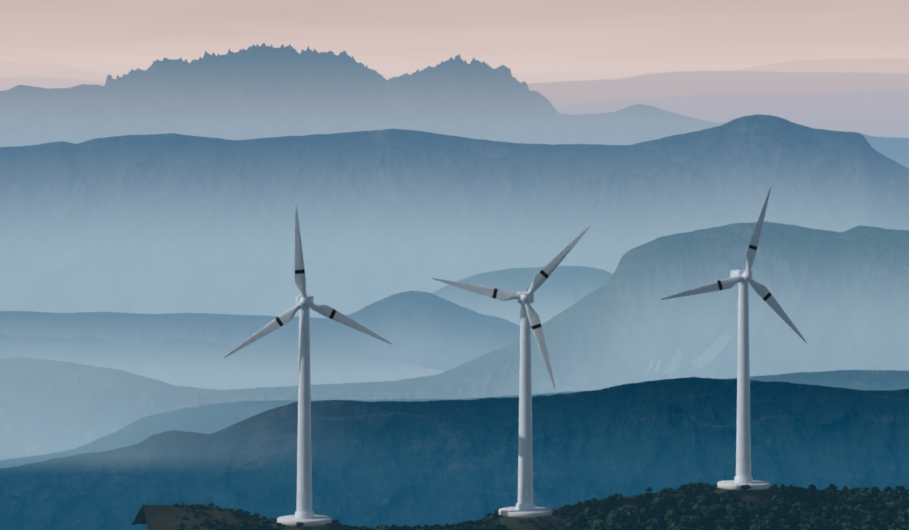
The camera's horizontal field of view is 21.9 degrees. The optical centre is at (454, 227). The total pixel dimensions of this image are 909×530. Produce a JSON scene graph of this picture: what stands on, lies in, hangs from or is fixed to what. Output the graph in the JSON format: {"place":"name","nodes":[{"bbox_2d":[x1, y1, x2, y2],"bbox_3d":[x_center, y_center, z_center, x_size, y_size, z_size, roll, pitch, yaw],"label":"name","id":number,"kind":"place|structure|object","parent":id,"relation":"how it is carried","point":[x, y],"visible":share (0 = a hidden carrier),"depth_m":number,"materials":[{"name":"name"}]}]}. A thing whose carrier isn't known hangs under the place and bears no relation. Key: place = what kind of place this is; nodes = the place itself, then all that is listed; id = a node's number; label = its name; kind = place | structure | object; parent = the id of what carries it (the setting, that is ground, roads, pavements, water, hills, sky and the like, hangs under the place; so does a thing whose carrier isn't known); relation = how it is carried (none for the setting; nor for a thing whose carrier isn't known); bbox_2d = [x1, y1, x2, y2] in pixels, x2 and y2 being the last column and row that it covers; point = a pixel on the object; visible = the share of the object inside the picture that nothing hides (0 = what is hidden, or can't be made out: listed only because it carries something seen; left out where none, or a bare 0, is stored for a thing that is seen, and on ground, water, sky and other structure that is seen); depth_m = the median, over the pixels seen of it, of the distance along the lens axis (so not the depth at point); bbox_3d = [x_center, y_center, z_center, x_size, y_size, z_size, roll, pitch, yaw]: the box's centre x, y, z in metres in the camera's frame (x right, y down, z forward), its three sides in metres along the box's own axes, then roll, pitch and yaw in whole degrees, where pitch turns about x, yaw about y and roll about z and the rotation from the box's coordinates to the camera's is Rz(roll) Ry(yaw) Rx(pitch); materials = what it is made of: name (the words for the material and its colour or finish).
{"place":"outdoors","nodes":[
{"label":"outdoors","id":0,"kind":"place"},
{"bbox_2d":[0,76,105,90],"bbox_3d":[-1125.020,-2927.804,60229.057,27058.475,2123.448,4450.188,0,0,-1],"label":"ridge","id":1,"kind":"structure","parent":0,"point":[7,83],"depth_m":61627.23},
{"bbox_2d":[0,61,116,81],"bbox_3d":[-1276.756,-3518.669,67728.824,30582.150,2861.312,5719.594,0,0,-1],"label":"ridge","id":2,"kind":"structure","parent":0,"point":[50,70],"depth_m":69520.41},
{"bbox_2d":[0,333,444,389],"bbox_3d":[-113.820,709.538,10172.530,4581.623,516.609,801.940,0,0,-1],"label":"ridge","id":3,"kind":"structure","parent":0,"point":[192,363],"depth_m":10374.27,"materials":[{"name":"blue"}]},
{"bbox_2d":[0,291,519,370],"bbox_3d":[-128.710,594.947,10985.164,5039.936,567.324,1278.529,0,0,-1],"label":"ridge","id":4,"kind":"structure","parent":0,"point":[426,330],"depth_m":11315.74,"materials":[{"name":"blue"}]},
{"bbox_2d":[0,43,724,146],"bbox_3d":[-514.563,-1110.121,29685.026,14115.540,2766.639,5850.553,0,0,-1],"label":"mountain range","id":5,"kind":"structure","parent":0,"point":[263,90],"depth_m":31248.59,"materials":[{"name":"blue"}]},
{"bbox_2d":[0,114,908,317],"bbox_3d":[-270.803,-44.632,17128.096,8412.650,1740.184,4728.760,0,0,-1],"label":"ridge","id":6,"kind":"structure","parent":0,"point":[167,223],"depth_m":17785.15,"materials":[{"name":"blue"}]},
{"bbox_2d":[0,377,908,529],"bbox_3d":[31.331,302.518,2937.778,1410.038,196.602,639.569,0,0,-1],"label":"ridge","id":7,"kind":"structure","parent":0,"point":[412,463],"depth_m":3050.58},
{"bbox_2d":[0,221,908,459],"bbox_3d":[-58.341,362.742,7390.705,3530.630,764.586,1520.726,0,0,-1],"label":"ridge","id":8,"kind":"structure","parent":0,"point":[842,299],"depth_m":7694.92,"materials":[{"name":"blue"}]},
{"bbox_2d":[647,333,729,376],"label":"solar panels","id":9,"kind":"object","parent":8,"relation":"on","point":[695,359],"visible":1,"depth_m":7003.93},
{"bbox_2d":[0,370,908,467],"bbox_3d":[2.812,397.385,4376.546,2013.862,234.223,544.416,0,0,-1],"label":"ridge","id":10,"kind":"structure","parent":0,"point":[209,418],"depth_m":4563.04,"materials":[{"name":"blue"}]},
{"bbox_2d":[0,0,908,83],"label":"sky","id":11,"kind":"structure","parent":0,"point":[540,41],"materials":[{"name":"pink"}]},
{"bbox_2d":[131,486,908,529],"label":"hilltop ground","id":12,"kind":"structure","parent":0,"point":[157,517],"depth_m":878.97,"materials":[{"name":"plant"}]},
{"bbox_2d":[224,205,392,525],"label":"wind turbine","id":13,"kind":"object","parent":12,"relation":"on","point":[304,514],"visible":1,"depth_m":873.25,"materials":[{"name":"painted metal"},{"name":"fiberglass"}]},
{"bbox_2d":[432,226,589,516],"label":"wind turbine","id":14,"kind":"object","parent":12,"relation":"on","point":[529,320],"visible":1,"depth_m":889.51,"materials":[{"name":"painted metal"},{"name":"fiberglass"}]},
{"bbox_2d":[174,482,908,529],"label":"woodland trees","id":15,"kind":"object","parent":12,"relation":"on","point":[867,509],"visible":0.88,"depth_m":892.85,"materials":[{"name":"green plant"}]},
{"bbox_2d":[660,187,806,489],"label":"wind turbine","id":16,"kind":"object","parent":12,"relation":"on","point":[742,278],"visible":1,"depth_m":913.07,"materials":[{"name":"painted metal"},{"name":"fiberglass"}]},
{"bbox_2d":[432,266,612,329],"bbox_3d":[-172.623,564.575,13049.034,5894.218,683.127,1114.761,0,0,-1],"label":"ridge","id":17,"kind":"structure","parent":0,"point":[560,289],"depth_m":13383.55,"materials":[{"name":"blue"}]},
{"bbox_2d":[527,71,908,107],"bbox_3d":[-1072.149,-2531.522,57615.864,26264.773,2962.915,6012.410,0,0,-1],"label":"ridge","id":18,"kind":"structure","parent":0,"point":[569,93],"depth_m":59787.94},
{"bbox_2d":[555,89,908,137],"bbox_3d":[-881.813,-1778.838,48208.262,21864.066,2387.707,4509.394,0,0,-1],"label":"ridge","id":19,"kind":"structure","parent":0,"point":[880,113],"depth_m":49760.67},
{"bbox_2d":[602,59,908,79],"bbox_3d":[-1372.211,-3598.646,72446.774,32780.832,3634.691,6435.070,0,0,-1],"label":"ridge","id":20,"kind":"structure","parent":0,"point":[900,66],"depth_m":75048.46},
{"bbox_2d":[856,132,908,168],"bbox_3d":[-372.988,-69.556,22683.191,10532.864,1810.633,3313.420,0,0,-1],"label":"ridge","id":21,"kind":"structure","parent":0,"point":[896,149],"depth_m":23985.15,"materials":[{"name":"blue"}]}
]}

